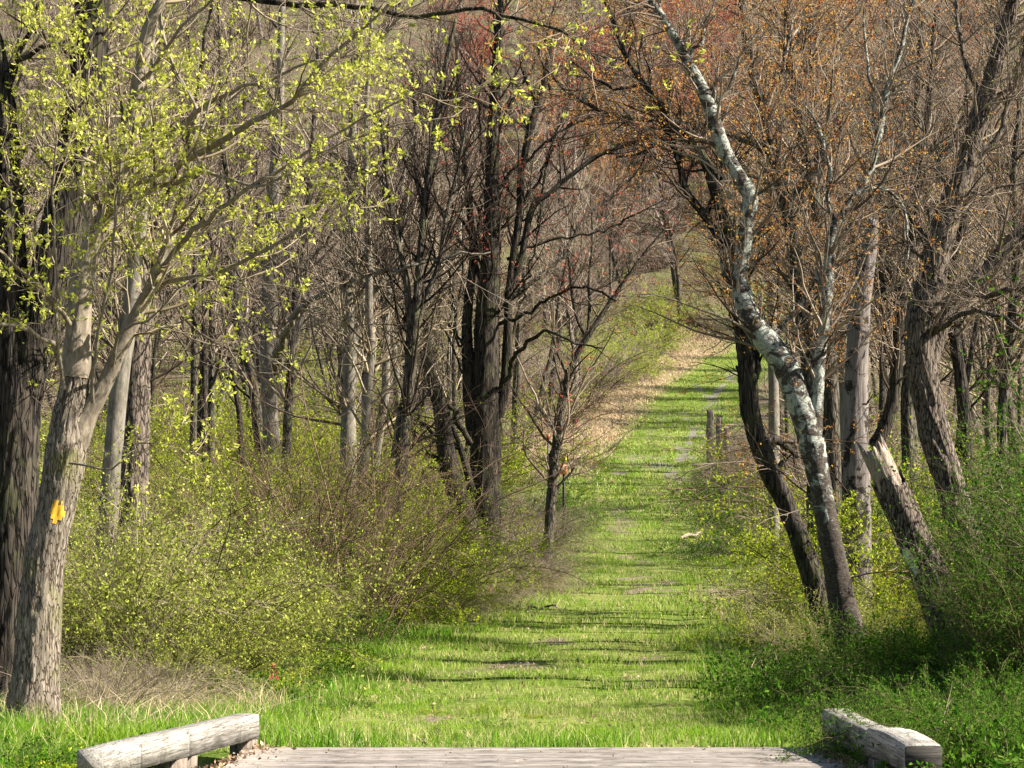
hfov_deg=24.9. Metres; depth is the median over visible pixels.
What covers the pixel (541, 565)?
bare bramble
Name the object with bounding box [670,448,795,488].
bare bramble
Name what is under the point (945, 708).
fallen branch
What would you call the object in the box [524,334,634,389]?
hill shrub
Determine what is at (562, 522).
bare bramble
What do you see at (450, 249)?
bare tree
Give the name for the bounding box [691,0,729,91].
bare tree
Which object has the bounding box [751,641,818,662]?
leafy plant
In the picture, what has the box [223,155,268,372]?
bare tree
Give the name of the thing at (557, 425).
forked tree
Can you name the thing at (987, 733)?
bramble bush
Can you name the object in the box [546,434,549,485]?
red marker
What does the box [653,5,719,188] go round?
bare tree
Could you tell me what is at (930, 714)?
bramble bush
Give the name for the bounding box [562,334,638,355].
hill shrub
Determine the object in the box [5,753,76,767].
leafy plant
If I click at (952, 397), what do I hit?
bare thicket shrub
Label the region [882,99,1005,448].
bare tree
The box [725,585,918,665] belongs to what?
honeysuckle shrub
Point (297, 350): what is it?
bare thicket shrub
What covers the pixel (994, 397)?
bare thicket shrub
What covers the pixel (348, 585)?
honeysuckle shrub
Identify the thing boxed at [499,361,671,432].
bare thicket shrub
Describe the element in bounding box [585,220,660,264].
bare thicket shrub
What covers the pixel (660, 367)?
hill shrub
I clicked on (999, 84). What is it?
bare tree
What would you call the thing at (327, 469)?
leafy shrub
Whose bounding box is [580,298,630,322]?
hill shrub
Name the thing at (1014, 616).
tall green shrub
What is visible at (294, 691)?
leafy plant
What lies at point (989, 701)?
bramble bush
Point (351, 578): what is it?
honeysuckle shrub
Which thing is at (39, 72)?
bare thicket shrub
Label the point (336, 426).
bare thicket shrub
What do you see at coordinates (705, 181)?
bare thicket shrub
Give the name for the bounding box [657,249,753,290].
bare thicket shrub
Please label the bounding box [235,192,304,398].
bare tree
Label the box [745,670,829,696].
leafy plant
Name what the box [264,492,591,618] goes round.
leafy shrub
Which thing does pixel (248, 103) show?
bare tree
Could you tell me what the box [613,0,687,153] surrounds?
bare tree
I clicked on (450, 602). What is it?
leafy shrub
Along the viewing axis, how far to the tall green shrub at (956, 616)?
18.69 m
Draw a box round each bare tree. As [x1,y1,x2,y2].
[0,0,45,110]
[0,0,50,102]
[0,0,52,273]
[1,17,96,337]
[2,0,121,358]
[13,78,54,202]
[13,82,48,263]
[16,0,70,109]
[17,72,64,207]
[18,91,122,432]
[21,64,107,272]
[26,183,123,410]
[26,186,199,425]
[33,56,63,184]
[35,0,64,39]
[41,77,188,439]
[44,0,115,42]
[48,1,70,43]
[60,200,118,389]
[61,185,160,399]
[91,127,204,325]
[93,153,191,428]
[100,132,236,375]
[103,43,164,146]
[104,0,144,129]
[110,198,178,422]
[111,0,144,72]
[111,124,185,358]
[116,0,173,45]
[119,127,251,303]
[122,0,209,140]
[126,37,193,175]
[151,51,333,480]
[159,7,337,462]
[159,208,238,340]
[163,140,266,407]
[166,35,229,199]
[166,154,259,465]
[167,259,201,345]
[172,202,305,405]
[177,161,314,417]
[186,35,297,188]
[194,1,257,190]
[196,0,230,53]
[220,172,288,351]
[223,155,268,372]
[230,102,338,337]
[234,0,242,19]
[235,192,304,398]
[242,116,333,297]
[244,142,345,366]
[245,89,408,397]
[251,4,288,68]
[254,3,263,43]
[255,130,347,369]
[267,144,384,369]
[283,186,433,386]
[285,0,343,128]
[291,98,400,413]
[303,39,391,137]
[306,90,436,386]
[306,133,434,456]
[307,75,425,421]
[315,142,392,389]
[316,59,453,415]
[316,116,574,497]
[317,30,502,482]
[322,106,467,347]
[323,100,390,147]
[328,2,382,116]
[346,31,482,464]
[363,64,430,152]
[369,7,435,144]
[371,119,464,227]
[374,0,421,58]
[375,85,421,183]
[376,209,481,407]
[378,23,562,439]
[396,40,510,229]
[400,146,462,313]
[400,163,466,313]
[411,0,453,149]
[411,78,531,386]
[413,165,474,323]
[417,0,467,59]
[431,0,485,111]
[433,132,532,435]
[439,66,628,469]
[446,154,514,270]
[451,11,507,135]
[454,47,503,159]
[455,50,532,160]
[464,0,511,89]
[476,101,604,448]
[501,12,544,115]
[504,166,566,351]
[515,97,603,409]
[516,0,578,118]
[521,98,597,335]
[523,184,614,424]
[524,171,622,397]
[531,21,617,201]
[540,81,681,300]
[548,0,604,71]
[562,0,616,160]
[562,99,648,284]
[574,0,637,73]
[578,1,622,130]
[585,0,672,237]
[599,0,652,51]
[607,30,681,196]
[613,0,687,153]
[613,17,674,168]
[617,0,670,108]
[617,33,689,298]
[629,134,703,330]
[647,73,688,213]
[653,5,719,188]
[654,0,723,109]
[655,78,715,232]
[661,0,700,67]
[667,11,740,134]
[677,0,716,38]
[685,0,765,132]
[686,97,946,455]
[687,0,729,74]
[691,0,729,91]
[692,32,741,204]
[713,2,778,132]
[713,39,800,203]
[714,82,753,221]
[716,0,748,82]
[718,174,877,469]
[734,34,783,219]
[745,0,821,70]
[752,1,817,129]
[759,104,875,434]
[763,176,804,416]
[788,66,902,446]
[792,14,829,131]
[797,0,989,489]
[803,19,1023,447]
[817,0,863,61]
[825,4,944,425]
[826,51,1023,506]
[827,108,995,475]
[829,0,913,116]
[840,0,899,115]
[868,81,968,357]
[870,88,948,415]
[872,0,1023,468]
[874,0,944,104]
[875,0,925,44]
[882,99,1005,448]
[886,110,1023,397]
[888,8,1023,476]
[890,79,949,153]
[911,43,996,179]
[926,1,998,143]
[927,0,991,68]
[933,87,1023,401]
[937,0,992,67]
[943,105,1023,451]
[944,64,1022,210]
[947,223,995,443]
[949,144,1022,408]
[951,34,1023,148]
[964,147,1023,386]
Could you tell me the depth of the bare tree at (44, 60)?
211.60 m
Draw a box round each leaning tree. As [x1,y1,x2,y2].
[86,0,246,590]
[820,0,1023,611]
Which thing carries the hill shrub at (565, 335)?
on the ground at (208, 758)
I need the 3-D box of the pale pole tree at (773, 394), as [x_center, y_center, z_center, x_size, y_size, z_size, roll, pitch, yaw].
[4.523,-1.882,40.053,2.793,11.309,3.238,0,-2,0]
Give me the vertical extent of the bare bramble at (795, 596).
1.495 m
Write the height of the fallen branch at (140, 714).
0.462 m
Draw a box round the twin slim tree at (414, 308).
[280,0,553,549]
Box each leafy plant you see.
[0,729,76,762]
[0,733,93,767]
[0,745,76,767]
[5,731,60,762]
[5,752,54,767]
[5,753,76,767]
[6,739,110,767]
[8,749,59,767]
[9,729,96,756]
[23,759,70,767]
[46,739,154,767]
[67,722,171,765]
[179,661,269,679]
[180,664,260,691]
[192,667,328,702]
[204,671,321,693]
[211,667,321,701]
[243,673,319,690]
[249,667,326,681]
[261,652,345,671]
[276,645,373,674]
[277,657,349,686]
[281,647,337,658]
[289,647,379,666]
[309,645,372,659]
[312,695,364,708]
[313,656,383,667]
[345,694,384,706]
[417,707,449,714]
[470,702,515,713]
[475,716,524,730]
[518,713,550,718]
[689,650,816,696]
[691,651,800,683]
[694,659,831,702]
[698,637,827,674]
[703,654,784,675]
[703,695,737,710]
[704,682,870,740]
[709,713,757,726]
[714,642,792,666]
[720,659,816,695]
[722,667,837,713]
[725,645,800,667]
[730,654,793,678]
[730,658,840,696]
[739,663,867,712]
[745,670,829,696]
[747,651,846,675]
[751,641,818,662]
[777,698,857,720]
[784,689,879,713]
[834,687,1023,740]
[847,729,999,767]
[861,691,981,724]
[872,722,1009,767]
[875,746,1023,767]
[881,723,1023,766]
[882,673,1016,708]
[888,672,1023,709]
[894,688,1023,727]
[894,707,1023,764]
[895,694,1023,737]
[903,717,1023,767]
[922,710,1023,767]
[923,726,1023,767]
[927,727,1023,767]
[932,702,1020,744]
[932,712,1016,748]
[937,715,1014,762]
[943,701,1023,767]
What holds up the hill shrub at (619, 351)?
on the ground at (208, 758)
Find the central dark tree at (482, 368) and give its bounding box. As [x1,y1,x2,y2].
[354,0,708,560]
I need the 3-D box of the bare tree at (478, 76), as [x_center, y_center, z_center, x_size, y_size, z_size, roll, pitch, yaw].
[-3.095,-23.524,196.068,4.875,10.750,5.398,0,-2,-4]
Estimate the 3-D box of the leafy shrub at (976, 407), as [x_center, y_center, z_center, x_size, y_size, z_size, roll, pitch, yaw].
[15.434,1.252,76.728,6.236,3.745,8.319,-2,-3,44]
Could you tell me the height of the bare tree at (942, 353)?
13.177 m
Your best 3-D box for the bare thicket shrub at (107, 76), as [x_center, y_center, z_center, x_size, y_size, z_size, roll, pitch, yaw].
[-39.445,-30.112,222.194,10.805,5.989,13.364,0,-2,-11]
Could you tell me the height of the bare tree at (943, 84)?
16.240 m
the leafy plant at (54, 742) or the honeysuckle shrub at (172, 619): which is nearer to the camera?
the leafy plant at (54, 742)
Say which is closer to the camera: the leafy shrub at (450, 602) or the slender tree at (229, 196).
the leafy shrub at (450, 602)
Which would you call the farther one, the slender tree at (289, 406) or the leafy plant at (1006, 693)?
the slender tree at (289, 406)
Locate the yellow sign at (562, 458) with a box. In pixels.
[561,454,566,533]
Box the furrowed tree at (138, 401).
[62,0,304,556]
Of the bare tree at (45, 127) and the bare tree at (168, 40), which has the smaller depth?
the bare tree at (45, 127)
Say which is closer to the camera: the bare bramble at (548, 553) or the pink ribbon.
the pink ribbon
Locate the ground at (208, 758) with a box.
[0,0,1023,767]
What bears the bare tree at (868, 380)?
on the ground at (208, 758)
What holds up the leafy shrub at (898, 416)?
on the ground at (208, 758)
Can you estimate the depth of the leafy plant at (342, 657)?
24.70 m
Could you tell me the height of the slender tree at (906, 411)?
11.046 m
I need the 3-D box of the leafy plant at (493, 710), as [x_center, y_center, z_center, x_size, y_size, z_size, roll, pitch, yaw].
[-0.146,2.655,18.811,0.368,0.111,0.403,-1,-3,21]
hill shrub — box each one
[41,384,105,421]
[151,311,216,370]
[156,377,293,423]
[187,378,303,412]
[215,339,336,384]
[236,338,415,421]
[282,360,415,411]
[286,327,376,363]
[373,333,500,412]
[520,345,602,370]
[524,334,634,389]
[525,357,622,394]
[527,338,643,388]
[529,312,662,361]
[534,311,643,351]
[538,323,607,354]
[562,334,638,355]
[562,337,637,360]
[570,342,661,388]
[577,299,689,359]
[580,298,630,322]
[580,351,657,384]
[582,336,644,375]
[583,347,654,371]
[595,342,663,368]
[596,342,676,381]
[603,296,697,354]
[607,261,730,319]
[613,286,692,327]
[613,290,698,332]
[614,290,702,326]
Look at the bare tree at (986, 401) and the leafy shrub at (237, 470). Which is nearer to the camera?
the leafy shrub at (237, 470)
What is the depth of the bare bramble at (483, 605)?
34.62 m
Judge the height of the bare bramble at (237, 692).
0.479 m
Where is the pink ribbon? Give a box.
[270,663,278,681]
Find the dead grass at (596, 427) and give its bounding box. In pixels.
[0,321,961,740]
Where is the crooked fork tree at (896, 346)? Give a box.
[801,0,1022,492]
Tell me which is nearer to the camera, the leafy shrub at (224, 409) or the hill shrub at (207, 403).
the leafy shrub at (224, 409)
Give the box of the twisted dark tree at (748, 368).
[511,0,891,645]
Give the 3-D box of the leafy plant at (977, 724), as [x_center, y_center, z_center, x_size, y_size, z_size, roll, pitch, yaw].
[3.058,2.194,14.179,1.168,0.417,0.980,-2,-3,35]
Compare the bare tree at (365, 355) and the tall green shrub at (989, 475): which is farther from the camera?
the bare tree at (365, 355)
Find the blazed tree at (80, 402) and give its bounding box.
[0,0,532,726]
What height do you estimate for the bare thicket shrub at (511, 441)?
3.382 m
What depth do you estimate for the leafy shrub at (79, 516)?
30.49 m
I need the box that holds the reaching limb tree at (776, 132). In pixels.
[462,0,905,607]
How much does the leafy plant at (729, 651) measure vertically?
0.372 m
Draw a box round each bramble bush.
[281,606,384,650]
[285,616,359,650]
[293,600,388,652]
[301,596,434,647]
[452,470,620,527]
[638,521,788,560]
[662,449,761,502]
[675,472,803,525]
[686,464,783,497]
[700,472,804,526]
[717,519,789,544]
[732,587,1023,712]
[744,581,993,711]
[761,685,1021,767]
[773,635,1023,741]
[775,597,977,695]
[781,644,986,711]
[785,634,974,708]
[785,659,1023,763]
[789,617,928,664]
[792,602,1000,703]
[792,618,964,680]
[799,643,948,683]
[800,679,959,719]
[800,699,958,756]
[801,690,1013,759]
[804,675,945,718]
[812,644,978,701]
[821,680,1023,767]
[822,670,968,708]
[826,660,956,691]
[826,665,997,714]
[827,645,1020,705]
[839,695,1001,754]
[841,664,1022,697]
[843,676,1010,722]
[848,683,1016,719]
[872,698,1023,767]
[877,684,1016,726]
[878,647,992,691]
[913,670,1019,698]
[925,693,1023,716]
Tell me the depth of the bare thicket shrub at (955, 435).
54.31 m
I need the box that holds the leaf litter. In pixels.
[1,475,870,767]
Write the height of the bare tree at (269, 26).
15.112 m
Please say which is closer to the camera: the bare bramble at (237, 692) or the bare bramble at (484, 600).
the bare bramble at (237, 692)
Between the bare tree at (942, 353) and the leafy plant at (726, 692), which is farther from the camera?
the bare tree at (942, 353)
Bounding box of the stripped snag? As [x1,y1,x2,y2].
[802,185,908,618]
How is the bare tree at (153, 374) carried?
on the ground at (208, 758)
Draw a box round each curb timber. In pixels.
[77,740,140,767]
[120,729,188,767]
[167,713,258,767]
[822,708,887,765]
[867,727,941,767]
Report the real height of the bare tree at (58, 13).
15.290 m
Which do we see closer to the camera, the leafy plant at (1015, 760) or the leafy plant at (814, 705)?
the leafy plant at (1015, 760)
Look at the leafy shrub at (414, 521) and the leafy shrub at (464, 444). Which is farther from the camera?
the leafy shrub at (464, 444)
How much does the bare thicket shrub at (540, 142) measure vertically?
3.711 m
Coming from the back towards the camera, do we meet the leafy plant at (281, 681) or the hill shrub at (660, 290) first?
the hill shrub at (660, 290)
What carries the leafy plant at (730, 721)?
on the ground at (208, 758)
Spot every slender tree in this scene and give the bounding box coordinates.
[97,0,309,487]
[103,0,297,478]
[126,0,298,475]
[153,0,334,471]
[179,1,408,489]
[189,0,551,482]
[696,0,920,521]
[707,0,903,438]
[748,0,911,511]
[838,0,1017,494]
[839,0,1023,494]
[913,0,1023,499]
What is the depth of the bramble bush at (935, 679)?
17.16 m
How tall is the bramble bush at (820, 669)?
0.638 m
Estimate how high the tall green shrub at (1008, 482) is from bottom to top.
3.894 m
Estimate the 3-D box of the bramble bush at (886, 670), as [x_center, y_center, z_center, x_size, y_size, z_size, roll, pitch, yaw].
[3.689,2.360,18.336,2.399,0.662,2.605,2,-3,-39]
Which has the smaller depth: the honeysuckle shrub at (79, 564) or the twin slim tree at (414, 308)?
the honeysuckle shrub at (79, 564)
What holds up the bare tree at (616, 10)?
on the ground at (208, 758)
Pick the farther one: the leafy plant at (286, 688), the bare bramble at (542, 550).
the bare bramble at (542, 550)
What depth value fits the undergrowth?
217.37 m
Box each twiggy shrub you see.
[73,412,452,554]
[76,370,489,614]
[77,411,433,581]
[83,324,644,646]
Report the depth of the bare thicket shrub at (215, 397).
80.41 m
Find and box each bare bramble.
[0,620,223,710]
[1,613,195,705]
[60,635,260,714]
[60,664,236,718]
[61,654,273,712]
[85,658,275,710]
[416,588,533,616]
[421,458,611,543]
[425,600,507,619]
[432,521,607,571]
[433,513,591,574]
[437,474,621,560]
[437,588,517,611]
[439,505,637,553]
[448,530,587,591]
[456,496,616,563]
[459,575,548,604]
[462,555,602,598]
[463,526,588,581]
[464,582,537,606]
[466,558,589,594]
[467,517,616,580]
[468,583,523,609]
[474,530,584,589]
[476,540,597,594]
[477,568,579,600]
[478,558,591,594]
[485,546,580,578]
[486,532,588,581]
[494,542,579,573]
[500,483,626,544]
[500,488,604,543]
[501,493,604,541]
[501,566,580,590]
[503,562,591,587]
[504,501,611,546]
[549,564,586,585]
[655,427,801,494]
[662,560,801,614]
[663,432,794,484]
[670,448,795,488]
[673,403,791,465]
[681,406,793,456]
[681,434,792,488]
[686,494,783,529]
[689,450,799,499]
[694,465,806,514]
[694,558,919,643]
[699,432,806,492]
[713,546,920,640]
[714,432,750,457]
[717,493,805,552]
[717,610,922,660]
[725,572,793,609]
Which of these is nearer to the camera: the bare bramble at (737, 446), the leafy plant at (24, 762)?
the leafy plant at (24, 762)
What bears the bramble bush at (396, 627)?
on the ground at (208, 758)
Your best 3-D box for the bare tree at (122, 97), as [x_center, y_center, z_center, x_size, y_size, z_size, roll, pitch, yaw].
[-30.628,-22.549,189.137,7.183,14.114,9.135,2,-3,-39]
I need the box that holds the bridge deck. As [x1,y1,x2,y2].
[223,747,867,767]
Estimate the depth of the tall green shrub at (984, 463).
31.34 m
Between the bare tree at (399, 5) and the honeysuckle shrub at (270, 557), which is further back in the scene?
the bare tree at (399, 5)
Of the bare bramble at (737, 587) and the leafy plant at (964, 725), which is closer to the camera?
the leafy plant at (964, 725)
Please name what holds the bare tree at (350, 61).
on the ground at (208, 758)
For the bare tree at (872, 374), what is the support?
on the ground at (208, 758)
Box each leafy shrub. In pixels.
[38,408,248,523]
[38,420,371,596]
[38,421,487,530]
[38,431,177,482]
[39,401,184,466]
[39,412,253,489]
[39,433,372,523]
[39,443,248,518]
[39,476,181,563]
[40,386,244,477]
[40,406,201,497]
[69,451,424,564]
[72,414,444,556]
[73,464,242,526]
[75,444,323,526]
[76,450,471,555]
[77,432,371,547]
[78,459,324,511]
[79,440,157,508]
[81,448,379,521]
[88,468,469,589]
[89,366,339,481]
[95,457,512,625]
[106,376,433,468]
[149,448,317,502]
[150,436,411,499]
[151,418,317,492]
[152,390,322,447]
[158,415,370,505]
[164,452,482,572]
[177,425,469,521]
[198,383,614,524]
[202,529,396,613]
[209,487,615,632]
[209,526,440,618]
[237,515,389,612]
[246,503,475,541]
[248,451,453,533]
[252,480,553,624]
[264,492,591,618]
[279,390,507,469]
[279,494,471,548]
[294,507,502,614]
[301,412,437,500]
[309,386,633,504]
[331,487,475,587]
[332,469,531,549]
[333,522,523,638]
[361,487,469,556]
[372,405,541,471]
[372,489,474,536]
[381,534,456,623]
[411,486,456,542]
[676,415,1021,640]
[677,472,892,614]
[677,565,926,655]
[680,524,958,640]
[683,430,1012,636]
[686,490,1008,641]
[713,483,885,600]
[725,418,932,551]
[727,530,887,601]
[728,571,801,638]
[737,561,796,604]
[742,549,788,598]
[750,507,924,631]
[773,568,924,630]
[781,416,1023,508]
[789,381,900,459]
[868,389,1022,484]
[871,433,992,545]
[871,441,1021,523]
[872,384,1016,438]
[897,407,1022,480]
[899,382,1022,449]
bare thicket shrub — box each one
[0,0,44,20]
[0,5,22,29]
[0,8,42,35]
[19,53,64,88]
[30,54,64,85]
[40,382,107,447]
[40,407,189,476]
[41,367,189,435]
[41,372,157,427]
[43,364,159,426]
[43,387,235,450]
[46,46,134,95]
[50,345,186,393]
[51,368,186,394]
[89,364,304,429]
[90,388,326,473]
[106,314,191,353]
[150,387,463,486]
[154,357,318,424]
[159,343,314,394]
[175,396,510,517]
[197,29,259,56]
[204,6,263,39]
[215,429,426,485]
[222,10,306,41]
[222,384,395,442]
[232,397,552,514]
[245,117,310,163]
[247,104,331,146]
[252,435,534,523]
[278,314,334,359]
[278,327,334,365]
[283,342,441,407]
[296,335,439,370]
[296,344,530,442]
[299,74,415,107]
[306,401,432,452]
[374,364,547,412]
[383,384,597,476]
[397,308,548,392]
[417,28,489,58]
[418,330,583,412]
[456,0,484,6]
[456,352,558,399]
[459,282,554,341]
[473,276,635,346]
[473,310,566,351]
[482,148,552,205]
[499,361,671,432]
[500,132,607,164]
[501,113,573,141]
[501,323,690,406]
[504,136,578,164]
[509,156,631,207]
[537,124,630,179]
[549,127,612,149]
[551,155,654,208]
[552,0,609,31]
[575,213,681,278]
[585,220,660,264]
[598,291,724,333]
[601,216,707,269]
[608,230,715,269]
[628,398,981,543]
[649,184,726,211]
[651,182,740,224]
[655,397,1023,553]
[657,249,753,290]
[672,168,754,225]
[673,157,755,201]
[678,132,729,177]
[680,233,761,279]
[683,426,899,491]
[690,166,755,194]
[694,382,1023,484]
[712,436,919,497]
[717,460,933,540]
[781,398,956,447]
[838,364,1023,447]
[869,378,1023,470]
[872,360,1023,428]
[894,414,996,479]
[895,387,1023,433]
[899,416,1023,492]
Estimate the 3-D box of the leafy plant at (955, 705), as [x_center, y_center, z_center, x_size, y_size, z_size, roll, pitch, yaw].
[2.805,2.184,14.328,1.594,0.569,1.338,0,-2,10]
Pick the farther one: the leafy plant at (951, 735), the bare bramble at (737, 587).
the bare bramble at (737, 587)
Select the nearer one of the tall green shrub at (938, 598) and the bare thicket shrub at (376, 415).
the tall green shrub at (938, 598)
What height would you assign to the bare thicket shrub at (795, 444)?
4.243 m
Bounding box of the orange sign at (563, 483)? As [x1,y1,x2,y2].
[559,465,566,529]
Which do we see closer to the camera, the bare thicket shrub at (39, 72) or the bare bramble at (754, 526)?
the bare bramble at (754, 526)
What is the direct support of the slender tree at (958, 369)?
on the ground at (208, 758)
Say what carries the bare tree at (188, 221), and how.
on the ground at (208, 758)
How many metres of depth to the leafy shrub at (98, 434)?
42.28 m
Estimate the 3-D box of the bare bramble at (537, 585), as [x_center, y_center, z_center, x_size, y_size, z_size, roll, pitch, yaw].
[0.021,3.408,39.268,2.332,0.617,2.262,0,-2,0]
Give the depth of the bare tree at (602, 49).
201.64 m
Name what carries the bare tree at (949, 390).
on the ground at (208, 758)
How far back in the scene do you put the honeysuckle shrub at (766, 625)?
25.08 m
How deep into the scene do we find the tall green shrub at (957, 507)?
23.70 m
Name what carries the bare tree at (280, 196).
on the ground at (208, 758)
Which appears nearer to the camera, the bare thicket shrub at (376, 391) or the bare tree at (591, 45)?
the bare thicket shrub at (376, 391)
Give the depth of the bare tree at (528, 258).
84.77 m
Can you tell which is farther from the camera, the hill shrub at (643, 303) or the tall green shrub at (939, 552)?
the hill shrub at (643, 303)
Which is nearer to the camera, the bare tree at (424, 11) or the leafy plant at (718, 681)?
the leafy plant at (718, 681)
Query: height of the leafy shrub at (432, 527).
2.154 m
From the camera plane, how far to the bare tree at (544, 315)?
148.70 m
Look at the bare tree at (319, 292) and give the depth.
108.38 m
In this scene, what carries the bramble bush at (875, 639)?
on the ground at (208, 758)
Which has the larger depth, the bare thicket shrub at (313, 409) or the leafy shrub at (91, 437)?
the bare thicket shrub at (313, 409)
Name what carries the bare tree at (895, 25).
on the ground at (208, 758)
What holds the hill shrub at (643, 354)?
on the ground at (208, 758)
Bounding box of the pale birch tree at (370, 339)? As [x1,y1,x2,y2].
[278,0,466,526]
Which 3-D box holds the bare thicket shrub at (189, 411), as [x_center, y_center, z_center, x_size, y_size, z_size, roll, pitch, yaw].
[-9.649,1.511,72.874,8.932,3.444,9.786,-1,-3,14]
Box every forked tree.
[215,0,494,497]
[499,173,702,571]
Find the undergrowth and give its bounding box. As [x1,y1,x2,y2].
[2,0,1023,530]
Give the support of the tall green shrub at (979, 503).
on the ground at (208, 758)
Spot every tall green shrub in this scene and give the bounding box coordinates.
[798,455,1023,629]
[836,396,1023,588]
[841,480,1020,563]
[866,377,1023,632]
[870,440,1023,691]
[871,416,1023,555]
[871,514,1007,632]
[878,448,1023,599]
[881,503,1020,600]
[891,470,1023,652]
[910,428,1023,546]
[915,473,1023,648]
[917,425,1023,534]
[917,434,1023,507]
[923,592,1009,664]
[924,470,1023,685]
[925,433,1023,558]
[925,598,995,672]
[926,449,1023,599]
[928,564,1021,639]
[928,575,1004,652]
[936,454,1023,684]
[937,458,1023,562]
[949,222,1023,557]
[953,585,986,671]
[957,560,1023,676]
[962,394,1023,490]
[969,396,1023,541]
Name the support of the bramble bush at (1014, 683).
on the ground at (208, 758)
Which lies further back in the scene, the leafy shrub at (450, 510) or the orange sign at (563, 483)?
the orange sign at (563, 483)
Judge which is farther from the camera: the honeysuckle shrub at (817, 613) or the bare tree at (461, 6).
the bare tree at (461, 6)
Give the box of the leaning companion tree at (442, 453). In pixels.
[354,33,487,561]
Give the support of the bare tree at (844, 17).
on the ground at (208, 758)
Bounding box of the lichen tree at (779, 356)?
[565,0,990,663]
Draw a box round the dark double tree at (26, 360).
[0,0,706,704]
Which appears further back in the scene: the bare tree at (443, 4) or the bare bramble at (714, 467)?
the bare tree at (443, 4)
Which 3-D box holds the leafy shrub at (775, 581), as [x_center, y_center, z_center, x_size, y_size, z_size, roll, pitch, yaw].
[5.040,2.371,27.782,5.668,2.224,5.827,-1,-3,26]
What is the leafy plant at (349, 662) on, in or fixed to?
on the ground at (208, 758)
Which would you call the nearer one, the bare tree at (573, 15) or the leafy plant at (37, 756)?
the leafy plant at (37, 756)
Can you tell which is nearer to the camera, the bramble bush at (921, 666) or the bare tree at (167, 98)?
the bramble bush at (921, 666)
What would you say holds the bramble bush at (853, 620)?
on the ground at (208, 758)
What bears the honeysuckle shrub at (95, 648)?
on the ground at (208, 758)
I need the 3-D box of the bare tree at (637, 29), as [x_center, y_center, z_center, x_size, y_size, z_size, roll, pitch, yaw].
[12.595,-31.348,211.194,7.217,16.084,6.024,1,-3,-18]
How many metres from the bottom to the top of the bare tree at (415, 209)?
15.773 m
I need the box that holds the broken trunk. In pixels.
[855,432,968,661]
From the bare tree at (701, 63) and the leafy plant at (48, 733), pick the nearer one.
the leafy plant at (48, 733)
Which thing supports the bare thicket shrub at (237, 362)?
on the ground at (208, 758)
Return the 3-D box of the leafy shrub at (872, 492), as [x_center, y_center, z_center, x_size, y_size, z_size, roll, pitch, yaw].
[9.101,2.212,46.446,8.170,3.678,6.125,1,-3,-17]
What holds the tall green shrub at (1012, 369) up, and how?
on the ground at (208, 758)
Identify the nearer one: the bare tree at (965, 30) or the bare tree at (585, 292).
the bare tree at (585, 292)
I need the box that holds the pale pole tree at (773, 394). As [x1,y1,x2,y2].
[689,0,852,587]
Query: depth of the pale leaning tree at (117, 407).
22.95 m
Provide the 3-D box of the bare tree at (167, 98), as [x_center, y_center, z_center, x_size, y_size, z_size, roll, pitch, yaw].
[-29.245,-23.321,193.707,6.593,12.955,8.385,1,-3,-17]
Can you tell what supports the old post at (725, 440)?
on the ground at (208, 758)
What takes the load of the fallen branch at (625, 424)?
on the ground at (208, 758)
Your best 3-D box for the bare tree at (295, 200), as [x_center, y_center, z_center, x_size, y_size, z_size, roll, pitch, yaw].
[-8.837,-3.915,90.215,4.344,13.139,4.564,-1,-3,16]
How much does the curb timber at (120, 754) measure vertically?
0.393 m
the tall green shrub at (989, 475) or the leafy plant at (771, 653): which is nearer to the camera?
the leafy plant at (771, 653)
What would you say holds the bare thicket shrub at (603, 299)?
on the ground at (208, 758)
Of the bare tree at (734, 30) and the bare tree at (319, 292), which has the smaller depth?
the bare tree at (319, 292)
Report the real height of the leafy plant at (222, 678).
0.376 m
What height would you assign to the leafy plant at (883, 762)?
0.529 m
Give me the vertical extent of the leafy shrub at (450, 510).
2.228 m
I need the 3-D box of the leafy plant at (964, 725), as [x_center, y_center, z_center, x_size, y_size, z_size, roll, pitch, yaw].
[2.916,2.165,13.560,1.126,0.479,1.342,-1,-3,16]
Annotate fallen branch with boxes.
[101,695,168,730]
[527,604,563,610]
[607,419,628,425]
[679,527,707,538]
[925,681,956,734]
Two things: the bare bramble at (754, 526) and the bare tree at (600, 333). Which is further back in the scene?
the bare tree at (600, 333)
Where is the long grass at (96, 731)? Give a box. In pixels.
[0,355,1023,767]
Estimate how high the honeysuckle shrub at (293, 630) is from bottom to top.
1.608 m
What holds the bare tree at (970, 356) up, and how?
on the ground at (208, 758)
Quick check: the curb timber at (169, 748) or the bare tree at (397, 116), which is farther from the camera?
the bare tree at (397, 116)
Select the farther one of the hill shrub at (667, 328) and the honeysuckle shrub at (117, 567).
the hill shrub at (667, 328)
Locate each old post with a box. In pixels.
[706,409,714,465]
[716,415,722,461]
[723,426,729,461]
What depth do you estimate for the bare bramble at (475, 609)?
34.27 m
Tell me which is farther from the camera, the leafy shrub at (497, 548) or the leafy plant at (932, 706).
the leafy shrub at (497, 548)
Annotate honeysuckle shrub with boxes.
[38,462,419,689]
[38,467,292,598]
[39,420,321,629]
[60,555,337,701]
[61,449,369,691]
[61,459,393,688]
[61,460,328,685]
[61,488,352,679]
[61,505,355,679]
[61,550,262,672]
[62,532,376,688]
[63,430,374,644]
[63,437,323,661]
[64,487,285,661]
[64,493,302,643]
[65,499,279,634]
[66,496,211,613]
[82,466,445,669]
[109,535,286,659]
[121,521,372,679]
[155,517,277,587]
[406,574,500,620]
[411,570,491,607]
[437,558,519,612]
[461,572,530,609]
[477,558,551,593]
[487,555,568,593]
[722,544,928,657]
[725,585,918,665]
[753,587,926,654]
[768,602,901,659]
[779,596,926,653]
[812,601,928,642]
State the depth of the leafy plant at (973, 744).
13.37 m
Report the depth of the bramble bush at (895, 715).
14.50 m

